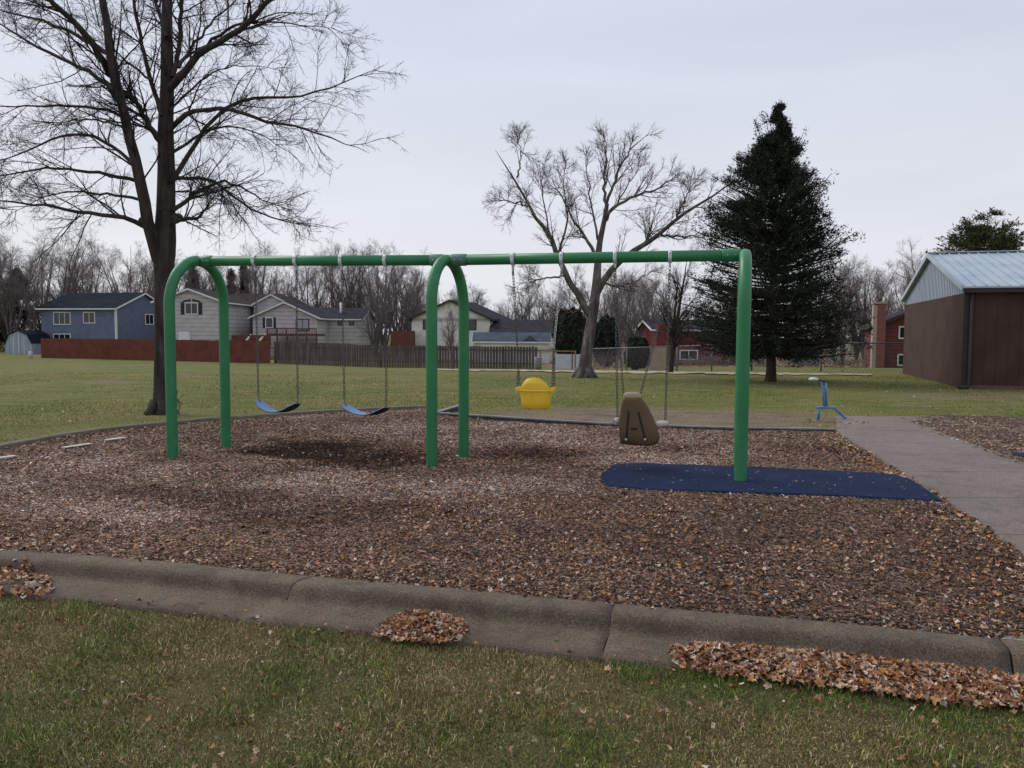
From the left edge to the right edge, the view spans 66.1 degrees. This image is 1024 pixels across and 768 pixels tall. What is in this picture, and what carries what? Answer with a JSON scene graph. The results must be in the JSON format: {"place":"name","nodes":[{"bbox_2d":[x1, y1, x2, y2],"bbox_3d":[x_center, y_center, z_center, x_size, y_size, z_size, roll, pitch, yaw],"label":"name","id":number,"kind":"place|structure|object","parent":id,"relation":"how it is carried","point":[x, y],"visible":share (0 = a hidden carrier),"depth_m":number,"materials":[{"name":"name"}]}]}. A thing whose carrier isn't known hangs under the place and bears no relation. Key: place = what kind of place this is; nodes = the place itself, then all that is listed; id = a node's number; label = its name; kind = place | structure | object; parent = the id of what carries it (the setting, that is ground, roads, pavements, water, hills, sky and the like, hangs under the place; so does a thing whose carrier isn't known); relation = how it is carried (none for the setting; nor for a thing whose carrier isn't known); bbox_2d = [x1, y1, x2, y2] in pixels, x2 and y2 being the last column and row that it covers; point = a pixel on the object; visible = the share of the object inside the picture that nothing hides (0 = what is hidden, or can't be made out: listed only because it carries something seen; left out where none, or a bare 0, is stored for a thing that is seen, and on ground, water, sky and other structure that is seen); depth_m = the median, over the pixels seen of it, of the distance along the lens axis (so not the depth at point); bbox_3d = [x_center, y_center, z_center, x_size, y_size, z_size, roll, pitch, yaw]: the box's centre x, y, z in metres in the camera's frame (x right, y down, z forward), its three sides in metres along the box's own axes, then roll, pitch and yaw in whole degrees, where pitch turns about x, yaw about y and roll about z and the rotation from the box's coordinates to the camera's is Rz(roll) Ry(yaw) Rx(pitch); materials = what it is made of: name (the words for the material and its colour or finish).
{"place":"outdoors","nodes":[
{"label":"outdoors","id":0,"kind":"place"},
{"bbox_2d":[0,336,1023,767],"bbox_3d":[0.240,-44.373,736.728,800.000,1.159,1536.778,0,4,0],"label":"ground","id":1,"kind":"structure","parent":0,"point":[12,366],"depth_m":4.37,"materials":[{"name":"green plant"}]},
{"bbox_2d":[0,240,29,341],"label":"bare tree","id":2,"kind":"object","parent":1,"relation":"on","point":[11,257],"visible":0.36,"depth_m":96.43,"materials":[{"name":"grey plant"}]},
{"bbox_2d":[0,246,34,333],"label":"bare tree","id":3,"kind":"object","parent":1,"relation":"on","point":[1,270],"visible":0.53,"depth_m":93.93,"materials":[{"name":"grey plant"}]},
{"bbox_2d":[0,266,41,349],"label":"bare tree","id":4,"kind":"object","parent":1,"relation":"on","point":[23,316],"visible":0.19,"depth_m":96.89,"materials":[{"name":"grey plant"}]},
{"bbox_2d":[0,253,53,329],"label":"bare tree","id":5,"kind":"object","parent":1,"relation":"on","point":[23,321],"visible":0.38,"depth_m":97.60,"materials":[{"name":"grey plant"}]},
{"bbox_2d":[4,330,50,353],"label":"barn shed","id":6,"kind":"structure","parent":1,"relation":"on","point":[21,341],"depth_m":83.95,"materials":[{"name":"blue"}]},
{"bbox_2d":[7,248,55,329],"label":"bare tree","id":7,"kind":"object","parent":1,"relation":"on","point":[33,317],"visible":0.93,"depth_m":88.26,"materials":[{"name":"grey plant"}]},
{"bbox_2d":[0,224,63,334],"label":"bare tree","id":8,"kind":"object","parent":1,"relation":"on","point":[11,305],"visible":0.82,"depth_m":90.03,"materials":[{"name":"grey plant"}]},
{"bbox_2d":[16,234,92,325],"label":"bare tree","id":9,"kind":"object","parent":1,"relation":"on","point":[51,273],"visible":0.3,"depth_m":103.80,"materials":[{"name":"grey plant"}]},
{"bbox_2d":[25,226,101,302],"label":"bare tree","id":10,"kind":"object","parent":1,"relation":"on","point":[74,289],"visible":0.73,"depth_m":98.98,"materials":[{"name":"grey plant"}]},
{"bbox_2d":[53,257,100,293],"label":"bare tree","id":11,"kind":"object","parent":1,"relation":"on","point":[71,268],"visible":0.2,"depth_m":105.04,"materials":[{"name":"grey plant"}]},
{"bbox_2d":[57,237,115,292],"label":"bare tree","id":12,"kind":"object","parent":1,"relation":"on","point":[92,267],"visible":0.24,"depth_m":114.49,"materials":[{"name":"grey plant"}]},
{"bbox_2d":[35,292,153,339],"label":"blue house","id":13,"kind":"structure","parent":1,"relation":"on","point":[130,315],"depth_m":87.30,"materials":[{"name":"blue wood"}]},
{"bbox_2d":[53,312,70,324],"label":"window","id":14,"kind":"structure","parent":13,"relation":"in","point":[59,318],"depth_m":87.12,"materials":[{"name":"white glass"}]},
{"bbox_2d":[83,254,141,292],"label":"bare tree","id":15,"kind":"object","parent":1,"relation":"on","point":[124,279],"visible":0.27,"depth_m":102.31,"materials":[{"name":"grey plant"}]},
{"bbox_2d":[84,241,153,297],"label":"bare tree","id":16,"kind":"object","parent":1,"relation":"on","point":[115,288],"visible":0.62,"depth_m":96.74,"materials":[{"name":"grey plant"}]},
{"bbox_2d":[0,550,312,621],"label":"curb","id":17,"kind":"structure","parent":1,"relation":"on","point":[185,588],"depth_m":4.85,"materials":[{"name":"concrete"}]},
{"bbox_2d":[0,556,56,598],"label":"leaf pile","id":18,"kind":"object","parent":17,"relation":"on","point":[30,586],"visible":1,"depth_m":4.91,"materials":[{"name":"brown plant"}]},
{"bbox_2d":[41,338,272,362],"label":"board fence","id":19,"kind":"object","parent":1,"relation":"on","point":[243,351],"visible":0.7,"depth_m":68.98,"materials":[{"name":"red wood"}]},
{"bbox_2d":[0,0,407,415],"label":"elm tree","id":20,"kind":"object","parent":1,"relation":"on","point":[160,234],"visible":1,"depth_m":14.44,"materials":[{"name":"brown plant"}]},
{"bbox_2d":[184,246,228,293],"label":"bare tree","id":21,"kind":"object","parent":1,"relation":"on","point":[198,273],"visible":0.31,"depth_m":99.43,"materials":[{"name":"grey plant"}]},
{"bbox_2d":[0,405,425,448],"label":"curb","id":22,"kind":"structure","parent":1,"relation":"on","point":[27,441],"depth_m":12.83,"materials":[{"name":"concrete"}]},
{"bbox_2d":[193,254,254,294],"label":"bare tree","id":23,"kind":"object","parent":1,"relation":"on","point":[233,285],"visible":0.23,"depth_m":101.84,"materials":[{"name":"grey plant"}]},
{"bbox_2d":[234,241,275,293],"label":"bare tree","id":24,"kind":"object","parent":1,"relation":"on","point":[265,254],"visible":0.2,"depth_m":108.36,"materials":[{"name":"grey plant"}]},
{"bbox_2d":[240,250,282,293],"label":"bare tree","id":25,"kind":"object","parent":1,"relation":"on","point":[253,277],"visible":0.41,"depth_m":99.42,"materials":[{"name":"grey plant"}]},
{"bbox_2d":[150,288,376,356],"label":"grey house","id":26,"kind":"structure","parent":1,"relation":"on","point":[196,314],"depth_m":82.78,"materials":[{"name":"beige"}]},
{"bbox_2d":[181,302,201,314],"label":"window","id":27,"kind":"structure","parent":26,"relation":"in","point":[189,308],"depth_m":79.65,"materials":[{"name":"white glass"}]},
{"bbox_2d":[239,241,303,296],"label":"bare tree","id":28,"kind":"object","parent":1,"relation":"on","point":[277,285],"visible":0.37,"depth_m":104.95,"materials":[{"name":"grey plant"}]},
{"bbox_2d":[258,266,316,298],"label":"bare tree","id":29,"kind":"object","parent":1,"relation":"on","point":[284,286],"visible":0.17,"depth_m":110.57,"materials":[{"name":"grey plant"}]},
{"bbox_2d":[0,268,613,346],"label":"distant wood","id":30,"kind":"object","parent":1,"relation":"on","point":[404,303],"visible":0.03,"depth_m":122.17,"materials":[{"name":"grey"}]},
{"bbox_2d":[278,242,341,307],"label":"bare tree","id":31,"kind":"object","parent":1,"relation":"on","point":[311,299],"visible":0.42,"depth_m":103.93,"materials":[{"name":"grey plant"}]},
{"bbox_2d":[287,266,339,307],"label":"bare tree","id":32,"kind":"object","parent":1,"relation":"on","point":[311,280],"visible":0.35,"depth_m":104.22,"materials":[{"name":"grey plant"}]},
{"bbox_2d":[306,245,373,307],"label":"bare tree","id":33,"kind":"object","parent":1,"relation":"on","point":[332,295],"visible":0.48,"depth_m":99.02,"materials":[{"name":"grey plant"}]},
{"bbox_2d":[306,238,383,307],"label":"bare tree","id":34,"kind":"object","parent":1,"relation":"on","point":[357,292],"visible":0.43,"depth_m":99.11,"materials":[{"name":"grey plant"}]},
{"bbox_2d":[351,273,394,356],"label":"bare tree","id":35,"kind":"object","parent":1,"relation":"on","point":[373,342],"visible":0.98,"depth_m":86.36,"materials":[{"name":"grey plant"}]},
{"bbox_2d":[348,236,404,347],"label":"bare tree","id":36,"kind":"object","parent":1,"relation":"on","point":[372,267],"visible":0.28,"depth_m":101.24,"materials":[{"name":"grey plant"}]},
{"bbox_2d":[354,268,414,345],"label":"bare tree","id":37,"kind":"object","parent":1,"relation":"on","point":[381,332],"visible":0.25,"depth_m":99.44,"materials":[{"name":"grey plant"}]},
{"bbox_2d":[367,266,423,355],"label":"bare tree","id":38,"kind":"object","parent":1,"relation":"on","point":[393,295],"visible":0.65,"depth_m":93.62,"materials":[{"name":"grey plant"}]},
{"bbox_2d":[370,267,428,333],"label":"bare tree","id":39,"kind":"object","parent":1,"relation":"on","point":[413,298],"visible":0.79,"depth_m":92.56,"materials":[{"name":"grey plant"}]},
{"bbox_2d":[274,341,538,368],"bbox_3d":[-9.074,-2.193,61.132,24.510,2.077,0.260,2,4,26],"label":"board fence","id":40,"kind":"object","parent":1,"relation":"on","point":[508,357],"visible":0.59,"depth_m":61.14,"materials":[{"name":"brown wood"}]},
{"bbox_2d":[387,245,429,353],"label":"bare tree","id":41,"kind":"object","parent":1,"relation":"on","point":[417,302],"visible":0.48,"depth_m":100.80,"materials":[{"name":"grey plant"}]},
{"bbox_2d":[240,577,613,661],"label":"curb","id":42,"kind":"structure","parent":1,"relation":"on","point":[520,623],"depth_m":4.37,"materials":[{"name":"concrete"}]},
{"bbox_2d":[372,607,468,643],"bbox_3d":[-0.484,1.284,4.241,0.504,0.087,0.467,0,4,0],"label":"leaf pile","id":43,"kind":"object","parent":42,"relation":"on","point":[448,629],"visible":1,"depth_m":4.17,"materials":[{"name":"brown plant"}]},
{"bbox_2d":[439,297,458,368],"bbox_3d":[-3.985,-3.158,50.008,1.821,4.661,3.166,1,4,18],"label":"bare tree","id":44,"kind":"object","parent":1,"relation":"on","point":[451,336],"visible":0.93,"depth_m":50.19,"materials":[{"name":"grey plant"}]},
{"bbox_2d":[390,299,511,359],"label":"cream house","id":45,"kind":"structure","parent":1,"relation":"on","point":[482,319],"depth_m":81.78,"materials":[{"name":"paint"}]},
{"bbox_2d":[0,408,1023,639],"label":"wood chips","id":46,"kind":"object","parent":1,"relation":"on","point":[268,524],"visible":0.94,"depth_m":6.49,"materials":[{"name":"brown wood"}]},
{"bbox_2d":[163,249,751,480],"bbox_3d":[-0.736,-0.165,9.168,6.750,2.741,1.111,1,4,12],"label":"swing set","id":47,"kind":"object","parent":46,"relation":"on","point":[438,263],"visible":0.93,"depth_m":9.06,"materials":[{"name":"metal"}]},
{"bbox_2d":[254,271,300,412],"bbox_3d":[-2.868,-0.519,9.616,0.585,1.744,0.097,1,4,12],"label":"belt swing","id":48,"kind":"object","parent":47,"relation":"hanging from","point":[263,406],"visible":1,"depth_m":9.64,"materials":[{"name":"blue rubber"}]},
{"bbox_2d":[341,270,388,415],"bbox_3d":[-1.753,-0.490,9.373,0.596,1.734,0.096,1,4,12],"label":"belt swing","id":49,"kind":"object","parent":47,"relation":"hanging from","point":[350,409],"visible":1,"depth_m":9.39,"materials":[{"name":"blue rubber"}]},
{"bbox_2d":[512,269,562,410],"bbox_3d":[0.279,-0.511,8.927,0.571,1.633,0.303,0,4,0],"label":"bucket swing","id":50,"kind":"object","parent":47,"relation":"hanging from","point":[535,393],"visible":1,"depth_m":8.86,"materials":[{"name":"yellow plastic"}]},
{"bbox_2d":[613,267,670,445],"bbox_3d":[1.420,-0.312,8.710,0.606,1.951,0.509,0,4,0],"label":"swing chair","id":51,"kind":"object","parent":47,"relation":"hanging from","point":[638,424],"visible":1,"depth_m":8.56,"materials":[{"name":"beige plastic"}]},
{"bbox_2d":[600,463,942,503],"bbox_3d":[2.529,1.018,8.167,3.178,0.082,1.591,1,4,10],"label":"rubber mat","id":52,"kind":"object","parent":46,"relation":"on","point":[716,479],"visible":0.8,"depth_m":7.96,"materials":[{"name":"blue rubber"}]},
{"bbox_2d":[0,365,1023,767],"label":"fallen leaves","id":53,"kind":"object","parent":1,"relation":"on","point":[730,567],"visible":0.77,"depth_m":5.25,"materials":[{"name":"brown plant"}]},
{"bbox_2d":[0,372,1023,441],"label":"grass","id":54,"kind":"structure","parent":1,"relation":"on","point":[260,384],"depth_m":18.86,"materials":[{"name":"green plant"}]},
{"bbox_2d":[472,332,551,362],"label":"garden shed","id":55,"kind":"structure","parent":1,"relation":"on","point":[540,340],"depth_m":72.98,"materials":[{"name":"beige paint"}]},
{"bbox_2d":[494,282,541,319],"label":"bare tree","id":56,"kind":"object","parent":1,"relation":"on","point":[508,312],"visible":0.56,"depth_m":116.00,"materials":[{"name":"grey plant"}]},
{"bbox_2d":[489,319,553,360],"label":"garage","id":57,"kind":"structure","parent":1,"relation":"on","point":[504,325],"depth_m":80.56,"materials":[{"name":"beige paint"}]},
{"bbox_2d":[438,412,612,425],"bbox_3d":[0.154,0.653,13.733,3.396,0.144,0.095,2,4,29],"label":"edging board","id":58,"kind":"object","parent":1,"relation":"on","point":[523,419],"visible":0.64,"depth_m":13.60,"materials":[{"name":"grey plastic"}]},
{"bbox_2d":[509,269,545,319],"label":"bare tree","id":59,"kind":"object","parent":1,"relation":"on","point":[524,312],"visible":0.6,"depth_m":116.04,"materials":[{"name":"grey plant"}]},
{"bbox_2d":[519,272,568,319],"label":"bare tree","id":60,"kind":"object","parent":1,"relation":"on","point":[536,304],"visible":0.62,"depth_m":111.85,"materials":[{"name":"grey plant"}]},
{"bbox_2d":[556,353,579,368],"bbox_3d":[4.053,-1.655,56.406,1.843,1.159,0.100,0,4,0],"label":"white panel","id":61,"kind":"object","parent":1,"relation":"on","point":[564,361],"visible":0.74,"depth_m":56.37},
{"bbox_2d":[551,306,586,353],"bbox_3d":[4.715,-3.708,63.897,3.136,5.286,3.096,0,4,0],"label":"shrub","id":62,"kind":"object","parent":1,"relation":"on","point":[569,331],"visible":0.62,"depth_m":62.88,"materials":[{"name":"green plant"}]},
{"bbox_2d":[593,313,619,366],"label":"shrub","id":63,"kind":"object","parent":1,"relation":"on","point":[605,333],"visible":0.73,"depth_m":65.14,"materials":[{"name":"green plant"}]},
{"bbox_2d":[481,116,744,377],"bbox_3d":[3.508,-4.840,27.970,9.425,9.430,3.767,0,4,0],"label":"maple tree","id":64,"kind":"object","parent":1,"relation":"on","point":[584,369],"visible":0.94,"depth_m":27.96,"materials":[{"name":"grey plant"}]},
{"bbox_2d":[599,266,640,357],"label":"bare tree","id":65,"kind":"object","parent":1,"relation":"on","point":[611,279],"visible":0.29,"depth_m":84.74,"materials":[{"name":"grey plant"}]},
{"bbox_2d":[603,279,639,362],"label":"bare tree","id":66,"kind":"object","parent":1,"relation":"on","point":[612,306],"visible":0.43,"depth_m":75.38,"materials":[{"name":"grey plant"}]},
{"bbox_2d":[623,335,649,369],"bbox_3d":[7.671,-1.868,48.159,1.793,2.276,1.937,0,4,0],"label":"shrub","id":67,"kind":"object","parent":1,"relation":"on","point":[634,341],"visible":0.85,"depth_m":47.63,"materials":[{"name":"green plant"}]},
{"bbox_2d":[607,262,667,346],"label":"bare tree","id":68,"kind":"object","parent":1,"relation":"on","point":[629,325],"visible":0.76,"depth_m":69.95,"materials":[{"name":"grey plant"}]},
{"bbox_2d":[626,273,673,321],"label":"bare tree","id":69,"kind":"object","parent":1,"relation":"on","point":[650,317],"visible":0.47,"depth_m":73.20,"materials":[{"name":"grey plant"}]},
{"bbox_2d":[650,347,668,369],"bbox_3d":[8.496,-1.433,45.000,0.260,1.573,3.009,0,4,-9],"label":"panel","id":70,"kind":"object","parent":1,"relation":"on","point":[654,366],"visible":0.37,"depth_m":44.97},
{"bbox_2d":[613,423,733,430],"bbox_3d":[2.583,0.732,12.698,1.910,0.144,0.095,1,4,14],"label":"edging board","id":71,"kind":"object","parent":1,"relation":"on","point":[728,428],"visible":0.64,"depth_m":12.54,"materials":[{"name":"grey plastic"}]},
{"bbox_2d":[652,239,706,371],"bbox_3d":[7.219,-3.399,34.379,2.391,6.110,2.813,0,4,-12],"label":"bare tree","id":72,"kind":"object","parent":1,"relation":"on","point":[674,341],"visible":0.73,"depth_m":34.33,"materials":[{"name":"grey plant"}]},
{"bbox_2d":[635,320,750,365],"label":"red house","id":73,"kind":"structure","parent":1,"relation":"on","point":[650,326],"depth_m":65.96,"materials":[{"name":"red brick"},{"name":"charcoal shingle"},{"name":"white trim"}]},
{"bbox_2d":[592,347,866,367],"bbox_3d":[18.835,-2.084,63.004,27.162,1.763,7.568,0,4,0],"label":"brush","id":74,"kind":"object","parent":1,"relation":"on","point":[696,361],"visible":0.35,"depth_m":62.39,"materials":[{"name":"brown plant"}]},
{"bbox_2d":[592,342,902,372],"bbox_3d":[9.293,-1.169,38.510,17.589,1.938,2.849,4,5,45],"label":"chain link fence","id":75,"kind":"object","parent":1,"relation":"on","point":[711,361],"visible":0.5,"depth_m":37.67,"materials":[{"name":"metal"}]},
{"bbox_2d":[654,100,877,381],"bbox_3d":[8.241,-4.552,26.198,7.328,9.610,6.977,0,4,0],"label":"cedar tree","id":76,"kind":"object","parent":1,"relation":"on","point":[788,235],"visible":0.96,"depth_m":25.33,"materials":[{"name":"green plant"}]},
{"bbox_2d":[748,427,834,431],"bbox_3d":[4.296,0.758,12.423,1.544,0.144,0.095,1,4,4],"label":"edging board","id":77,"kind":"object","parent":1,"relation":"on","point":[791,429],"visible":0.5,"depth_m":12.38,"materials":[{"name":"grey plastic"}]},
{"bbox_2d":[601,604,1022,707],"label":"curb","id":78,"kind":"structure","parent":1,"relation":"on","point":[656,632],"depth_m":3.99,"materials":[{"name":"concrete"}]},
{"bbox_2d":[668,639,1023,710],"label":"leaf pile","id":79,"kind":"object","parent":78,"relation":"on","point":[829,666],"visible":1,"depth_m":3.66,"materials":[{"name":"brown plant"}]},
{"bbox_2d":[808,377,847,421],"bbox_3d":[5.808,0.287,14.261,0.882,0.820,0.220,0,4,0],"label":"sand digger","id":80,"kind":"object","parent":1,"relation":"on","point":[824,394],"visible":0.91,"depth_m":14.25,"materials":[{"name":"blue paint"}]},
{"bbox_2d":[806,260,864,360],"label":"bare tree","id":81,"kind":"object","parent":1,"relation":"on","point":[841,299],"visible":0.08,"depth_m":85.52,"materials":[{"name":"grey plant"}]},
{"bbox_2d":[819,241,880,359],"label":"bare tree","id":82,"kind":"object","parent":1,"relation":"on","point":[848,266],"visible":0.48,"depth_m":82.97,"materials":[{"name":"grey plant"}]},
{"bbox_2d":[820,258,905,359],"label":"bare tree","id":83,"kind":"object","parent":1,"relation":"on","point":[855,345],"visible":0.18,"depth_m":87.78,"materials":[{"name":"grey plant"}]},
{"bbox_2d":[829,255,903,359],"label":"bare tree","id":84,"kind":"object","parent":1,"relation":"on","point":[866,319],"visible":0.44,"depth_m":85.61,"materials":[{"name":"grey plant"}]},
{"bbox_2d":[857,302,904,367],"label":"red house","id":85,"kind":"structure","parent":1,"relation":"on","point":[889,328],"depth_m":54.51,"materials":[{"name":"red brick"}]},
{"bbox_2d":[858,265,903,334],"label":"bare tree","id":86,"kind":"object","parent":1,"relation":"on","point":[876,300],"visible":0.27,"depth_m":86.74,"materials":[{"name":"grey plant"}]},
{"bbox_2d":[871,269,915,314],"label":"bare tree","id":87,"kind":"object","parent":1,"relation":"on","point":[881,291],"visible":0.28,"depth_m":79.04,"materials":[{"name":"grey plant"}]},
{"bbox_2d":[866,261,920,315],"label":"bare tree","id":88,"kind":"object","parent":1,"relation":"on","point":[901,309],"visible":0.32,"depth_m":86.34,"materials":[{"name":"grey plant"}]},
{"bbox_2d":[837,430,969,442],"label":"path","id":89,"kind":"structure","parent":1,"relation":"on","point":[892,436],"depth_m":11.74,"materials":[{"name":"concrete"}]},
{"bbox_2d":[894,237,924,307],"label":"bare tree","id":90,"kind":"object","parent":1,"relation":"on","point":[910,264],"visible":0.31,"depth_m":86.77,"materials":[{"name":"grey plant"}]},
{"bbox_2d":[853,442,1000,454],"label":"path","id":91,"kind":"structure","parent":1,"relation":"on","point":[924,448],"depth_m":10.45,"materials":[{"name":"concrete"}]},
{"bbox_2d":[900,250,1023,389],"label":"park building","id":92,"kind":"structure","parent":1,"relation":"on","point":[964,321],"depth_m":24.34,"materials":[{"name":"brown metal"}]},
{"bbox_2d":[915,415,1023,461],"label":"mulch bed","id":93,"kind":"object","parent":1,"relation":"on","point":[960,427],"visible":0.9,"depth_m":12.74,"materials":[{"name":"brown wood"}]},
{"bbox_2d":[923,207,1023,257],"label":"pine tree","id":94,"kind":"object","parent":1,"relation":"on","point":[980,237],"visible":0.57,"depth_m":46.99,"materials":[{"name":"green plant"}]},
{"bbox_2d":[999,639,1023,676],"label":"curb","id":95,"kind":"structure","parent":1,"relation":"on","point":[1015,648],"depth_m":3.75,"materials":[{"name":"concrete"}]},
{"bbox_2d":[0,0,1023,337],"label":"sky","id":96,"kind":"structure","parent":0,"point":[917,106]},
{"bbox_2d":[437,369,871,374],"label":"gravel path","id":97,"kind":"structure","parent":0,"point":[675,372],"depth_m":34.01,"materials":[{"name":"beige gravel"}]},
{"bbox_2d":[833,416,938,430],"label":"path","id":98,"kind":"structure","parent":0,"point":[888,423],"depth_m":13.51,"materials":[{"name":"concrete"}]},
{"bbox_2d":[875,454,1023,471],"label":"path","id":99,"kind":"structure","parent":0,"point":[960,463],"depth_m":9.30,"materials":[{"name":"concrete"}]},
{"bbox_2d":[899,471,1023,497],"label":"path","id":100,"kind":"structure","parent":0,"point":[982,484],"depth_m":8.03,"materials":[{"name":"concrete"}]},
{"bbox_2d":[938,497,1023,534],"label":"path","id":101,"kind":"structure","parent":0,"point":[1002,516],"depth_m":6.75,"materials":[{"name":"concrete"}]},
{"bbox_2d":[995,535,1023,555],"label":"path","id":102,"kind":"structure","parent":0,"point":[1018,540],"depth_m":5.79,"materials":[{"name":"concrete"}]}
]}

